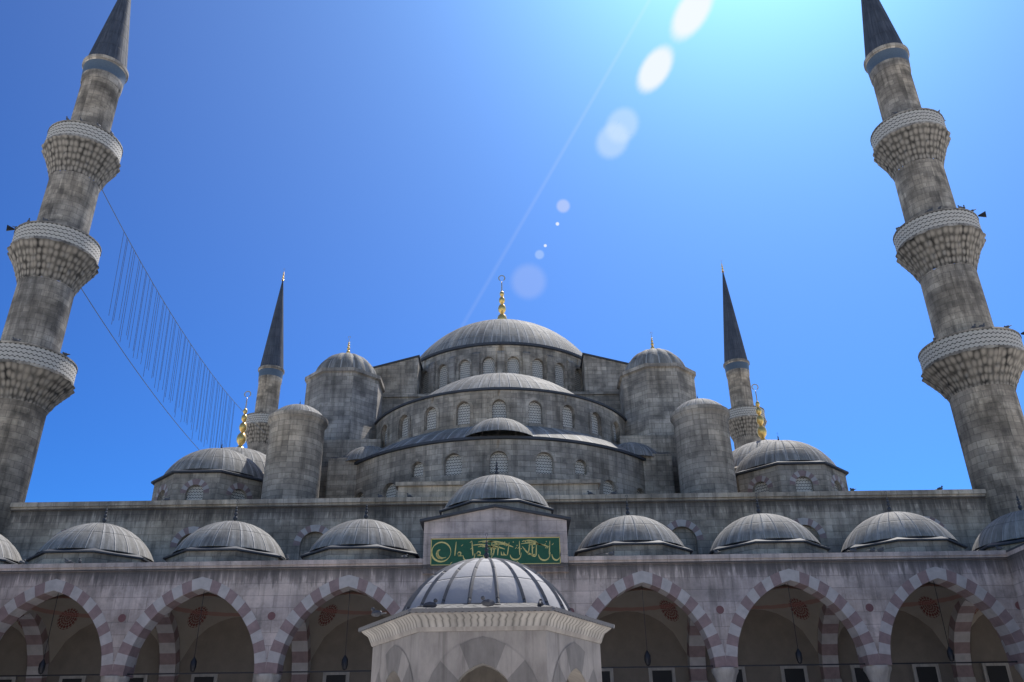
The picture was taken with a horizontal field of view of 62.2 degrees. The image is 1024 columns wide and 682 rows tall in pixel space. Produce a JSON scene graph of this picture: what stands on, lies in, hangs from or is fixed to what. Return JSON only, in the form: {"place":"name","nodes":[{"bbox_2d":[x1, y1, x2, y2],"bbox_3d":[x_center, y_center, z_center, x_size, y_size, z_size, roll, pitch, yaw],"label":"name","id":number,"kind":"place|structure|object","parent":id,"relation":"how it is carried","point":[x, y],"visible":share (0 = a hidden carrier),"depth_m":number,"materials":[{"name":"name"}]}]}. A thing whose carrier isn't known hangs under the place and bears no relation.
{"place":"outdoors","nodes":[
{"label":"outdoors","id":0,"kind":"place"},
{"bbox_2d":[5,479,990,563],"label":"wall","id":1,"kind":"structure","parent":0,"point":[696,523],"depth_m":52.36,"materials":[{"name":"stone"}]},
{"bbox_2d":[261,335,737,498],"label":"turrets","id":2,"kind":"object","parent":1,"relation":"on","point":[677,425],"visible":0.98,"depth_m":62.31,"materials":[{"name":"stone"}]},
{"bbox_2d":[343,275,656,497],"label":"cascade","id":3,"kind":"object","parent":1,"relation":"on","point":[523,400],"visible":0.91,"depth_m":62.52,"materials":[{"name":"stone"}]},
{"bbox_2d":[151,384,848,500],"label":"corner domes","id":4,"kind":"structure","parent":1,"relation":"on","point":[762,464],"depth_m":59.30,"materials":[{"name":"stone"}]},
{"bbox_2d":[0,0,1023,501],"label":"sky","id":5,"kind":"structure","parent":0,"point":[395,160],"materials":[{"name":"blue"}]},
{"bbox_2d":[544,0,711,246],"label":"lens flare","id":6,"kind":"object","parent":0,"point":[689,17],"visible":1,"depth_m":0.60,"materials":[{"name":"white"}]},
{"bbox_3d":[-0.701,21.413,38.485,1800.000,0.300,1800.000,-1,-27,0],"label":"courtyard ground","id":7,"kind":"structure","parent":0,"visible":0},
{"bbox_2d":[0,0,130,536],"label":"minaret","id":8,"kind":"object","parent":7,"relation":"on","point":[38,369],"visible":1,"depth_m":59.38,"materials":[{"name":"stone"}]},
{"bbox_2d":[80,190,263,449],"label":"string lights","id":9,"kind":"object","parent":8,"relation":"attached to","point":[170,352],"visible":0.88,"depth_m":77.41,"materials":[{"name":"grey"}]},
{"bbox_2d":[244,272,284,454],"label":"minaret","id":10,"kind":"object","parent":7,"relation":"on","point":[271,370],"visible":0.28,"depth_m":112.67,"materials":[{"name":"stone"}]},
{"bbox_2d":[358,533,614,681],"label":"ablution fountain","id":11,"kind":"object","parent":7,"relation":"on","point":[459,632],"visible":1,"depth_m":20.75,"materials":[{"name":"stone"}]},
{"bbox_2d":[0,550,1023,681],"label":"arcade","id":12,"kind":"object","parent":7,"relation":"on","point":[936,616],"depth_m":43.46},
{"bbox_2d":[420,455,570,573],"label":"portal block","id":13,"kind":"structure","parent":12,"relation":"on","point":[517,520],"depth_m":44.17,"materials":[{"name":"stone"}]},
{"bbox_2d":[0,490,1023,563],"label":"portico domes","id":14,"kind":"structure","parent":12,"relation":"on","point":[627,534],"depth_m":45.51,"materials":[{"name":"grey metal"}]},
{"bbox_2d":[12,110,1011,616],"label":"birds","id":15,"kind":"object","parent":12,"relation":"on","point":[434,604],"visible":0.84,"depth_m":43.59},
{"bbox_2d":[721,262,766,448],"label":"minaret","id":16,"kind":"object","parent":7,"relation":"on","point":[743,424],"visible":0.23,"depth_m":112.31,"materials":[{"name":"stone"}]},
{"bbox_2d":[861,0,1023,521],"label":"minaret","id":17,"kind":"object","parent":7,"relation":"on","point":[972,376],"visible":0.99,"depth_m":58.76,"materials":[{"name":"stone"}]},
{"bbox_2d":[1006,543,1023,621],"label":"courtyard side arcades","id":18,"kind":"object","parent":7,"relation":"on","point":[1015,558],"visible":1,"depth_m":42.45,"materials":[{"name":"stone"}]}
]}

